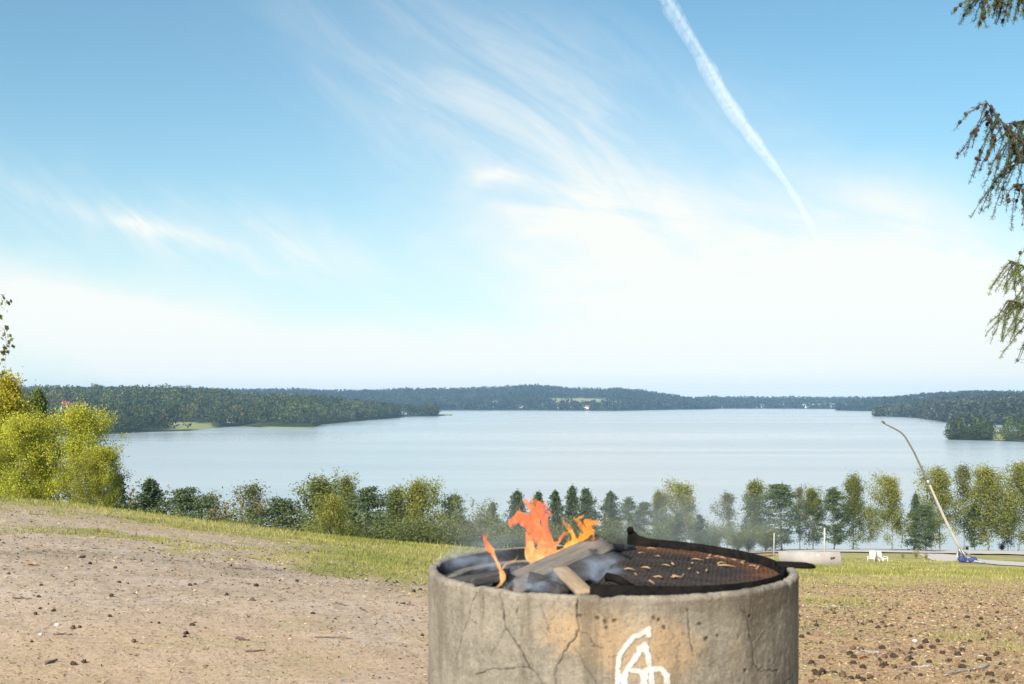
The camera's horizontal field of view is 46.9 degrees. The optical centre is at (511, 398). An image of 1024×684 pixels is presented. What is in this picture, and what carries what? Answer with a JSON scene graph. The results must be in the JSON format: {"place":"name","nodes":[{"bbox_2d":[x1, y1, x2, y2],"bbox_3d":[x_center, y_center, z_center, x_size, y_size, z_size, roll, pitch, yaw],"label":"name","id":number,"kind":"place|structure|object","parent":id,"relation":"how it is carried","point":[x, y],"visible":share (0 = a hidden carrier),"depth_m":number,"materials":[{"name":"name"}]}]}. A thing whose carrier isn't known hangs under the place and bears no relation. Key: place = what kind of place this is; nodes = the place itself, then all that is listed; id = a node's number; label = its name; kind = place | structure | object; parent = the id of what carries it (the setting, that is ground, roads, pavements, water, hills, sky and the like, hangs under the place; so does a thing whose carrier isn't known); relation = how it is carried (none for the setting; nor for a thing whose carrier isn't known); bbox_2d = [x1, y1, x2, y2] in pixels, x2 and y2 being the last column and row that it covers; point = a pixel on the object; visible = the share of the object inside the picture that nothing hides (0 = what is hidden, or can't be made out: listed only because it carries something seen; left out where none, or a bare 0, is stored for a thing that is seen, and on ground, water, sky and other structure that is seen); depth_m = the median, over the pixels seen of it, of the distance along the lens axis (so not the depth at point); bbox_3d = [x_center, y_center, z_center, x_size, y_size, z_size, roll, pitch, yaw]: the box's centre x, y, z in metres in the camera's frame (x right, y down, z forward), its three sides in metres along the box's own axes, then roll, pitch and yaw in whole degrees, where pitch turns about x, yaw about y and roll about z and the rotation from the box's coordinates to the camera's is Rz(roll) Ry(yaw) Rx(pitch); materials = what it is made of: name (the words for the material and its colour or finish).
{"place":"outdoors","nodes":[
{"label":"outdoors","id":0,"kind":"place"},
{"bbox_2d":[47,398,451,435],"bbox_3d":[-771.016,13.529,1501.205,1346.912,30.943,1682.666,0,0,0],"label":"peninsula","id":1,"kind":"object","parent":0,"point":[198,424],"visible":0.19,"depth_m":1141.93},
{"bbox_2d":[18,383,439,430],"bbox_3d":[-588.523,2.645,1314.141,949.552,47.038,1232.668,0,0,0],"label":"forest","id":2,"kind":"object","parent":1,"relation":"on","point":[138,406],"visible":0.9,"depth_m":1261.91,"materials":[{"name":"green plant"}]},
{"bbox_2d":[271,389,712,410],"bbox_3d":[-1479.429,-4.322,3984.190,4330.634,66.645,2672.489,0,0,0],"label":"hills","id":3,"kind":"structure","parent":0,"point":[581,397],"depth_m":2875.80,"materials":[{"name":"plant"}]},
{"bbox_2d":[20,383,717,409],"bbox_3d":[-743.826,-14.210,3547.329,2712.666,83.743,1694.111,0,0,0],"label":"forest","id":4,"kind":"object","parent":3,"relation":"on","point":[461,397],"visible":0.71,"depth_m":3321.24,"materials":[{"name":"green plant"}]},
{"bbox_2d":[0,498,1023,683],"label":"terrain","id":5,"kind":"structure","parent":0,"point":[342,663],"depth_m":8.76,"materials":[{"name":"soil"}]},
{"bbox_2d":[0,293,14,378],"bbox_3d":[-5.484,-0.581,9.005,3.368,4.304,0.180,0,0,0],"label":"birch tree","id":6,"kind":"object","parent":5,"relation":"on","point":[3,352],"visible":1,"depth_m":9.00,"materials":[{"name":"green plant"}]},
{"bbox_2d":[0,366,61,499],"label":"birch tree","id":7,"kind":"object","parent":5,"relation":"on","point":[11,398],"visible":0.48,"depth_m":36.70,"materials":[{"name":"green plant"}]},
{"bbox_2d":[0,408,72,500],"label":"birch tree","id":8,"kind":"object","parent":5,"relation":"on","point":[16,433],"visible":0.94,"depth_m":34.72,"materials":[{"name":"green plant"}]},
{"bbox_2d":[24,384,68,501],"bbox_3d":[-15.521,1.919,39.052,2.790,5.132,2.825,0,0,0],"label":"larch tree","id":9,"kind":"object","parent":5,"relation":"on","point":[38,393],"visible":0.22,"depth_m":38.97,"materials":[{"name":"plant"}]},
{"bbox_2d":[34,395,133,505],"bbox_3d":[-12.968,1.807,35.429,3.168,3.897,3.165,0,0,0],"label":"birch tree","id":10,"kind":"object","parent":5,"relation":"on","point":[81,426],"visible":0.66,"depth_m":34.90,"materials":[{"name":"green plant"}]},
{"bbox_2d":[52,440,135,507],"bbox_3d":[-12.174,2.379,34.158,2.251,2.503,2.355,0,0,0],"label":"birch tree","id":11,"kind":"object","parent":5,"relation":"on","point":[101,459],"visible":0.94,"depth_m":33.81,"materials":[{"name":"green plant"}]},
{"bbox_2d":[107,474,135,511],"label":"spruce tree","id":12,"kind":"object","parent":5,"relation":"on","point":[122,496],"visible":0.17,"depth_m":69.82,"materials":[{"name":"plant"}]},
{"bbox_2d":[125,473,175,515],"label":"bush","id":13,"kind":"object","parent":5,"relation":"on","point":[133,490],"visible":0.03,"depth_m":74.36,"materials":[{"name":"green plant"}]},
{"bbox_2d":[131,477,173,514],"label":"spruce tree","id":14,"kind":"object","parent":5,"relation":"on","point":[150,495],"visible":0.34,"depth_m":69.70,"materials":[{"name":"plant"}]},
{"bbox_2d":[143,496,206,517],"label":"shrub","id":15,"kind":"object","parent":5,"relation":"on","point":[184,510],"depth_m":75.84,"materials":[{"name":"green plant"}]},
{"bbox_2d":[164,486,224,521],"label":"pine tree","id":16,"kind":"object","parent":5,"relation":"on","point":[184,497],"visible":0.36,"depth_m":84.68,"materials":[{"name":"green plant"}]},
{"bbox_2d":[193,489,239,520],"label":"birch tree","id":17,"kind":"object","parent":5,"relation":"on","point":[216,506],"visible":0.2,"depth_m":94.73,"materials":[{"name":"green plant"}]},
{"bbox_2d":[199,502,269,527],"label":"shrub","id":18,"kind":"object","parent":5,"relation":"on","point":[226,518],"visible":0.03,"depth_m":82.31,"materials":[{"name":"green plant"}]},
{"bbox_2d":[204,486,269,526],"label":"bush","id":19,"kind":"object","parent":5,"relation":"on","point":[241,508],"visible":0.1,"depth_m":94.68,"materials":[{"name":"green plant"}]},
{"bbox_2d":[230,479,290,526],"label":"birch tree","id":20,"kind":"object","parent":5,"relation":"on","point":[250,492],"visible":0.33,"depth_m":99.65,"materials":[{"name":"green plant"}]},
{"bbox_2d":[232,496,318,529],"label":"pine tree","id":21,"kind":"object","parent":5,"relation":"on","point":[277,507],"visible":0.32,"depth_m":94.32,"materials":[{"name":"green plant"}]},
{"bbox_2d":[258,505,333,532],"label":"shrub","id":22,"kind":"object","parent":5,"relation":"on","point":[297,518],"visible":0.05,"depth_m":85.56,"materials":[{"name":"green plant"}]},
{"bbox_2d":[264,471,353,531],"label":"birch tree","id":23,"kind":"object","parent":5,"relation":"on","point":[322,486],"visible":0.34,"depth_m":94.45,"materials":[{"name":"green plant"}]},
{"bbox_2d":[303,489,363,537],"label":"bush","id":24,"kind":"object","parent":5,"relation":"on","point":[333,511],"visible":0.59,"depth_m":79.48,"materials":[{"name":"green plant"}]},
{"bbox_2d":[332,467,367,529],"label":"birch tree","id":25,"kind":"object","parent":5,"relation":"on","point":[345,482],"visible":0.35,"depth_m":109.44,"materials":[{"name":"green plant"}]},
{"bbox_2d":[312,494,403,539],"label":"shrub","id":26,"kind":"object","parent":5,"relation":"on","point":[361,534],"visible":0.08,"depth_m":84.60,"materials":[{"name":"green plant"}]},
{"bbox_2d":[344,485,400,535],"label":"pine tree","id":27,"kind":"object","parent":5,"relation":"on","point":[367,499],"visible":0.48,"depth_m":99.64,"materials":[{"name":"green plant"}]},
{"bbox_2d":[347,504,425,542],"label":"shrub","id":28,"kind":"object","parent":5,"relation":"on","point":[393,534],"visible":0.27,"depth_m":87.21,"materials":[{"name":"green plant"}]},
{"bbox_2d":[379,478,431,536],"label":"birch tree","id":29,"kind":"object","parent":5,"relation":"on","point":[398,502],"visible":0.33,"depth_m":104.47,"materials":[{"name":"green plant"}]},
{"bbox_2d":[380,503,433,543],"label":"shrub","id":30,"kind":"object","parent":5,"relation":"on","point":[412,532],"visible":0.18,"depth_m":89.80,"materials":[{"name":"green plant"}]},
{"bbox_2d":[381,474,450,540],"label":"birch tree","id":31,"kind":"object","parent":5,"relation":"on","point":[420,489],"visible":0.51,"depth_m":104.54,"materials":[{"name":"green plant"}]},
{"bbox_2d":[393,506,467,545],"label":"shrub","id":32,"kind":"object","parent":5,"relation":"on","point":[433,536],"visible":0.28,"depth_m":91.42,"materials":[{"name":"green plant"}]},
{"bbox_2d":[411,507,469,545],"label":"shrub","id":33,"kind":"object","parent":5,"relation":"on","point":[440,536],"visible":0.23,"depth_m":91.48,"materials":[{"name":"green plant"}]},
{"bbox_2d":[434,493,468,532],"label":"pine tree","id":34,"kind":"object","parent":5,"relation":"on","point":[449,503],"visible":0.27,"depth_m":104.85,"materials":[{"name":"green plant"}]},
{"bbox_2d":[423,503,498,547],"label":"shrub","id":35,"kind":"object","parent":5,"relation":"on","point":[470,538],"visible":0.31,"depth_m":94.25,"materials":[{"name":"green plant"}]},
{"bbox_2d":[449,489,498,547],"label":"willow shrub","id":36,"kind":"object","parent":5,"relation":"on","point":[483,531],"visible":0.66,"depth_m":94.59,"materials":[{"name":"green plant"}]},
{"bbox_2d":[469,515,515,548],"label":"shrub","id":37,"kind":"object","parent":5,"relation":"on","point":[494,544],"visible":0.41,"depth_m":119.30,"materials":[{"name":"green plant"}]},
{"bbox_2d":[482,500,507,547],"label":"spruce tree","id":38,"kind":"object","parent":5,"relation":"on","point":[492,510],"visible":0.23,"depth_m":134.83,"materials":[{"name":"plant"}]},
{"bbox_2d":[0,494,1023,683],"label":"grass","id":39,"kind":"structure","parent":5,"relation":"on","point":[887,570],"depth_m":23.06,"materials":[{"name":"plant"}]},
{"bbox_2d":[488,513,536,547],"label":"shrub","id":40,"kind":"object","parent":5,"relation":"on","point":[513,540],"visible":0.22,"depth_m":124.55,"materials":[{"name":"green plant"}]},
{"bbox_2d":[500,488,537,540],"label":"spruce tree","id":41,"kind":"object","parent":5,"relation":"on","point":[517,508],"visible":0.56,"depth_m":139.47,"materials":[{"name":"plant"}]},
{"bbox_2d":[499,510,558,547],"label":"shrub","id":42,"kind":"object","parent":5,"relation":"on","point":[533,542],"visible":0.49,"depth_m":127.23,"materials":[{"name":"green plant"}]},
{"bbox_2d":[522,490,559,538],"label":"spruce tree","id":43,"kind":"object","parent":5,"relation":"on","point":[538,505],"visible":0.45,"depth_m":144.43,"materials":[{"name":"green wood"}]},
{"bbox_2d":[526,515,569,545],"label":"shrub","id":44,"kind":"object","parent":5,"relation":"on","point":[551,535],"visible":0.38,"depth_m":129.73,"materials":[{"name":"green plant"}]},
{"bbox_2d":[539,489,567,533],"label":"spruce tree","id":45,"kind":"object","parent":5,"relation":"on","point":[555,503],"visible":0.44,"depth_m":149.77,"materials":[{"name":"plant"}]},
{"bbox_2d":[540,514,586,544],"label":"shrub","id":46,"kind":"object","parent":5,"relation":"on","point":[570,541],"visible":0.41,"depth_m":131.28,"materials":[{"name":"green plant"}]},
{"bbox_2d":[558,483,581,541],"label":"spruce tree","id":47,"kind":"object","parent":5,"relation":"on","point":[572,501],"visible":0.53,"depth_m":149.53,"materials":[{"name":"plant"}]},
{"bbox_2d":[560,487,611,544],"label":"spruce tree","id":48,"kind":"object","parent":5,"relation":"on","point":[585,511],"visible":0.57,"depth_m":144.89,"materials":[{"name":"plant"}]},
{"bbox_2d":[572,508,625,541],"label":"shrub","id":49,"kind":"object","parent":5,"relation":"on","point":[606,536],"visible":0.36,"depth_m":134.90,"materials":[{"name":"green plant"}]},
{"bbox_2d":[593,490,629,541],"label":"spruce tree","id":50,"kind":"object","parent":5,"relation":"on","point":[608,509],"visible":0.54,"depth_m":144.58,"materials":[{"name":"plant"}]},
{"bbox_2d":[428,544,798,683],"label":"fire ring","id":51,"kind":"object","parent":5,"relation":"on","point":[484,634],"visible":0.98,"depth_m":3.36,"materials":[{"name":"concrete"}]},
{"bbox_2d":[449,568,511,585],"bbox_3d":[-0.116,0.580,3.789,0.259,0.032,0.051,-14,2,35],"label":"firewood board","id":52,"kind":"object","parent":51,"relation":"in","point":[495,576],"visible":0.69,"depth_m":3.74,"materials":[{"name":"wood"}]},
{"bbox_2d":[527,572,569,593],"bbox_3d":[0.110,0.568,3.610,0.041,0.036,0.288,16,-4,-17],"label":"firewood board","id":53,"kind":"object","parent":51,"relation":"in","point":[547,584],"visible":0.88,"depth_m":3.56,"materials":[{"name":"wood"}]},
{"bbox_2d":[498,534,614,592],"bbox_3d":[0.156,0.551,3.929,0.087,0.026,0.554,38,31,27],"label":"firewood board","id":54,"kind":"object","parent":51,"relation":"in","point":[571,554],"visible":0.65,"depth_m":3.92,"materials":[{"name":"wood"}]},
{"bbox_2d":[552,566,589,594],"bbox_3d":[0.179,0.542,3.522,0.052,0.020,0.328,-4,5,-10],"label":"firewood board","id":55,"kind":"object","parent":51,"relation":"on","point":[572,581],"visible":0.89,"depth_m":3.49,"materials":[{"name":"wood"}]},
{"bbox_2d":[532,551,632,593],"bbox_3d":[0.238,0.567,3.872,0.103,0.026,0.583,22,14,25],"label":"firewood board","id":56,"kind":"object","parent":51,"relation":"in","point":[588,570],"visible":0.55,"depth_m":3.89,"materials":[{"name":"wood"}]},
{"bbox_2d":[590,526,815,597],"bbox_3d":[0.604,0.561,3.884,0.784,0.140,1.116,2,1,0],"label":"grill grate","id":57,"kind":"object","parent":51,"relation":"on","point":[621,580],"visible":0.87,"depth_m":3.89,"materials":[{"name":"metal"}]},
{"bbox_2d":[609,516,639,543],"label":"shrub","id":58,"kind":"object","parent":5,"relation":"on","point":[621,538],"visible":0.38,"depth_m":137.45,"materials":[{"name":"green plant"}]},
{"bbox_2d":[608,496,642,535],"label":"pine tree","id":59,"kind":"object","parent":5,"relation":"on","point":[628,505],"visible":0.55,"depth_m":144.58,"materials":[{"name":"green plant"}]},
{"bbox_2d":[625,500,665,535],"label":"pine tree","id":60,"kind":"object","parent":5,"relation":"on","point":[643,507],"visible":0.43,"depth_m":149.60,"materials":[{"name":"green plant"}]},
{"bbox_2d":[622,517,670,538],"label":"shrub","id":61,"kind":"object","parent":5,"relation":"on","point":[651,536],"visible":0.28,"depth_m":141.63,"materials":[{"name":"green plant"}]},
{"bbox_2d":[647,487,671,535],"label":"birch tree","id":62,"kind":"object","parent":5,"relation":"on","point":[658,503],"visible":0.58,"depth_m":159.62,"materials":[{"name":"green plant"}]},
{"bbox_2d":[653,519,686,540],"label":"shrub","id":63,"kind":"object","parent":5,"relation":"on","point":[666,534],"visible":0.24,"depth_m":141.73,"materials":[{"name":"green plant"}]},
{"bbox_2d":[661,511,692,541],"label":"spruce tree","id":64,"kind":"object","parent":5,"relation":"on","point":[678,519],"visible":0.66,"depth_m":134.73,"materials":[{"name":"plant"}]},
{"bbox_2d":[660,475,712,542],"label":"birch tree","id":65,"kind":"object","parent":5,"relation":"on","point":[683,494],"visible":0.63,"depth_m":159.39,"materials":[{"name":"green plant"}]},
{"bbox_2d":[686,514,715,544],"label":"spruce tree","id":66,"kind":"object","parent":5,"relation":"on","point":[699,530],"visible":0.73,"depth_m":134.78,"materials":[{"name":"plant"}]},
{"bbox_2d":[684,517,731,545],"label":"shrub","id":67,"kind":"object","parent":5,"relation":"on","point":[717,536],"visible":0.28,"depth_m":149.31,"materials":[{"name":"green plant"}]},
{"bbox_2d":[705,516,727,545],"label":"willow shrub","id":68,"kind":"object","parent":5,"relation":"on","point":[714,528],"visible":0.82,"depth_m":149.67,"materials":[{"name":"green plant"}]},
{"bbox_2d":[705,490,742,547],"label":"birch tree","id":69,"kind":"object","parent":5,"relation":"on","point":[729,500],"visible":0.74,"depth_m":164.70,"materials":[{"name":"green plant"}]},
{"bbox_2d":[723,519,754,549],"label":"shrub","id":70,"kind":"object","parent":5,"relation":"on","point":[737,541],"visible":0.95,"depth_m":154.68,"materials":[{"name":"green plant"}]},
{"bbox_2d":[733,523,766,551],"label":"shrub","id":71,"kind":"object","parent":5,"relation":"on","point":[751,544],"visible":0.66,"depth_m":157.31,"materials":[{"name":"green plant"}]},
{"bbox_2d":[738,477,780,550],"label":"birch tree","id":72,"kind":"object","parent":5,"relation":"on","point":[754,488],"visible":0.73,"depth_m":169.75,"materials":[{"name":"green plant"}]},
{"bbox_2d":[749,519,786,550],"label":"shrub","id":73,"kind":"object","parent":5,"relation":"on","point":[767,540],"visible":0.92,"depth_m":159.62,"materials":[{"name":"green plant"}]},
{"bbox_2d":[741,481,808,549],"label":"pine tree","id":74,"kind":"object","parent":5,"relation":"on","point":[780,490],"visible":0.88,"depth_m":164.49,"materials":[{"name":"green plant"}]},
{"bbox_2d":[793,484,809,549],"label":"birch tree","id":75,"kind":"object","parent":5,"relation":"on","point":[800,492],"visible":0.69,"depth_m":171.85,"materials":[{"name":"green plant"}]},
{"bbox_2d":[778,551,841,565],"bbox_3d":[15.514,8.349,61.372,3.391,0.972,0.266,0,0,28],"label":"grey board","id":76,"kind":"object","parent":5,"relation":"on","point":[826,558],"visible":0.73,"depth_m":61.27,"materials":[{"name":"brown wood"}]},
{"bbox_2d":[797,483,837,548],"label":"birch tree","id":77,"kind":"object","parent":5,"relation":"on","point":[811,495],"visible":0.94,"depth_m":171.29,"materials":[{"name":"green plant"}]},
{"bbox_2d":[804,486,853,548],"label":"pine tree","id":78,"kind":"object","parent":5,"relation":"on","point":[833,494],"visible":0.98,"depth_m":169.53,"materials":[{"name":"green plant"}]},
{"bbox_2d":[836,470,873,548],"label":"birch tree","id":79,"kind":"object","parent":5,"relation":"on","point":[855,489],"visible":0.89,"depth_m":171.35,"materials":[{"name":"green plant"}]},
{"bbox_2d":[858,506,879,548],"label":"birch tree","id":80,"kind":"object","parent":5,"relation":"on","point":[869,537],"visible":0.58,"depth_m":171.86,"materials":[{"name":"green plant"}]},
{"bbox_2d":[862,469,916,549],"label":"birch tree","id":81,"kind":"object","parent":5,"relation":"on","point":[888,483],"visible":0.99,"depth_m":164.61,"materials":[{"name":"green plant"}]},
{"bbox_2d":[898,493,930,549],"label":"spruce tree","id":82,"kind":"object","parent":5,"relation":"on","point":[915,503],"visible":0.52,"depth_m":171.67,"materials":[{"name":"plant"}]},
{"bbox_2d":[901,504,944,550],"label":"pine tree","id":83,"kind":"object","parent":5,"relation":"on","point":[926,513],"visible":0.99,"depth_m":159.74,"materials":[{"name":"green plant"}]},
{"bbox_2d":[881,420,984,562],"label":"leaning pole","id":84,"kind":"object","parent":5,"relation":"on","point":[963,558],"visible":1,"depth_m":73.93,"materials":[{"name":"wood"}]},
{"bbox_2d":[911,464,973,549],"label":"birch tree","id":85,"kind":"object","parent":5,"relation":"on","point":[940,482],"visible":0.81,"depth_m":174.27,"materials":[{"name":"green plant"}]},
{"bbox_2d":[945,461,986,549],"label":"birch tree","id":86,"kind":"object","parent":5,"relation":"on","point":[961,472],"visible":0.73,"depth_m":177.81,"materials":[{"name":"green plant"}]},
{"bbox_2d":[944,663,989,675],"bbox_3d":[2.710,1.608,6.993,0.044,0.114,0.898,0,0,37],"label":"stick","id":87,"kind":"object","parent":5,"relation":"on","point":[984,666],"visible":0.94,"depth_m":7.00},
{"bbox_2d":[963,503,990,548],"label":"pine tree","id":88,"kind":"object","parent":5,"relation":"on","point":[972,532],"visible":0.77,"depth_m":175.76,"materials":[{"name":"green plant"}]},
{"bbox_2d":[955,461,1018,549],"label":"birch tree","id":89,"kind":"object","parent":5,"relation":"on","point":[988,486],"visible":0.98,"depth_m":173.96,"materials":[{"name":"green plant"}]},
{"bbox_2d":[951,0,1023,362],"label":"larch tree","id":90,"kind":"object","parent":5,"relation":"on","point":[1016,147],"visible":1,"depth_m":6.91,"materials":[{"name":"green plant"}]},
{"bbox_2d":[978,456,1023,550],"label":"birch tree","id":91,"kind":"object","parent":5,"relation":"on","point":[1017,474],"visible":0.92,"depth_m":173.70,"materials":[{"name":"green plant"}]},
{"bbox_2d":[995,499,1017,548],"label":"birch tree","id":92,"kind":"object","parent":5,"relation":"on","point":[1006,541],"visible":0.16,"depth_m":181.68,"materials":[{"name":"green plant"}]},
{"bbox_2d":[0,0,1023,398],"label":"sky","id":93,"kind":"structure","parent":0,"point":[690,198],"materials":[{"name":"blue"}]},
{"bbox_2d":[6,409,1023,550],"bbox_3d":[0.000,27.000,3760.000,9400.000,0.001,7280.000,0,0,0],"label":"lake water","id":94,"kind":"structure","parent":0,"point":[499,457],"depth_m":554.09,"materials":[{"name":"blue liquid"}]},
{"bbox_2d":[608,542,634,553],"bbox_3d":[0.374,0.537,4.264,0.072,0.032,0.180,0,-10,36],"label":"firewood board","id":95,"kind":"object","parent":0,"point":[619,547],"visible":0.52,"depth_m":4.24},
{"bbox_2d":[717,403,832,408],"bbox_3d":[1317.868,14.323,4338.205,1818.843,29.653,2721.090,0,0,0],"label":"hills","id":96,"kind":"structure","parent":0,"point":[769,408],"depth_m":3323.52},
{"bbox_2d":[696,395,890,408],"bbox_3d":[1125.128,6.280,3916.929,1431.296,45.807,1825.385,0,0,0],"label":"forest","id":97,"kind":"object","parent":96,"relation":"on","point":[790,401],"visible":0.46,"depth_m":3583.93,"materials":[{"name":"green plant"}]},
{"bbox_2d":[741,549,1023,554],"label":"gravel road","id":98,"kind":"structure","parent":0,"point":[933,551],"depth_m":160.85,"materials":[{"name":"gravel"}]},
{"bbox_2d":[882,415,1017,424],"bbox_3d":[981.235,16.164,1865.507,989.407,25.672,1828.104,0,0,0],"label":"headland","id":99,"kind":"structure","parent":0,"point":[929,418],"depth_m":1544.09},
{"bbox_2d":[871,393,1023,423],"bbox_3d":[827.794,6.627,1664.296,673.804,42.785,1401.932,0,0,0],"label":"forest","id":100,"kind":"object","parent":99,"relation":"on","point":[998,408],"visible":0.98,"depth_m":1562.20,"materials":[{"name":"green plant"}]},
{"bbox_2d":[916,553,1023,565],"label":"gravel road","id":101,"kind":"structure","parent":0,"point":[939,557],"depth_m":108.71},
{"bbox_2d":[948,431,1023,441],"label":"headland","id":102,"kind":"structure","parent":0,"point":[1014,439],"depth_m":786.63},
{"bbox_2d":[943,414,1023,439],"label":"forest","id":103,"kind":"object","parent":102,"relation":"on","point":[978,428],"visible":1,"depth_m":787.96,"materials":[{"name":"green plant"}]},
{"bbox_3d":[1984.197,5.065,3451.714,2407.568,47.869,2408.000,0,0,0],"label":"hills","id":104,"kind":"structure","parent":0,"visible":0},
{"bbox_2d":[834,389,1023,410],"bbox_3d":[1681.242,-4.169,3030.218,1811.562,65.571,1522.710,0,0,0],"label":"forest","id":105,"kind":"object","parent":104,"relation":"on","point":[867,404],"visible":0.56,"depth_m":2956.85,"materials":[{"name":"green plant"}]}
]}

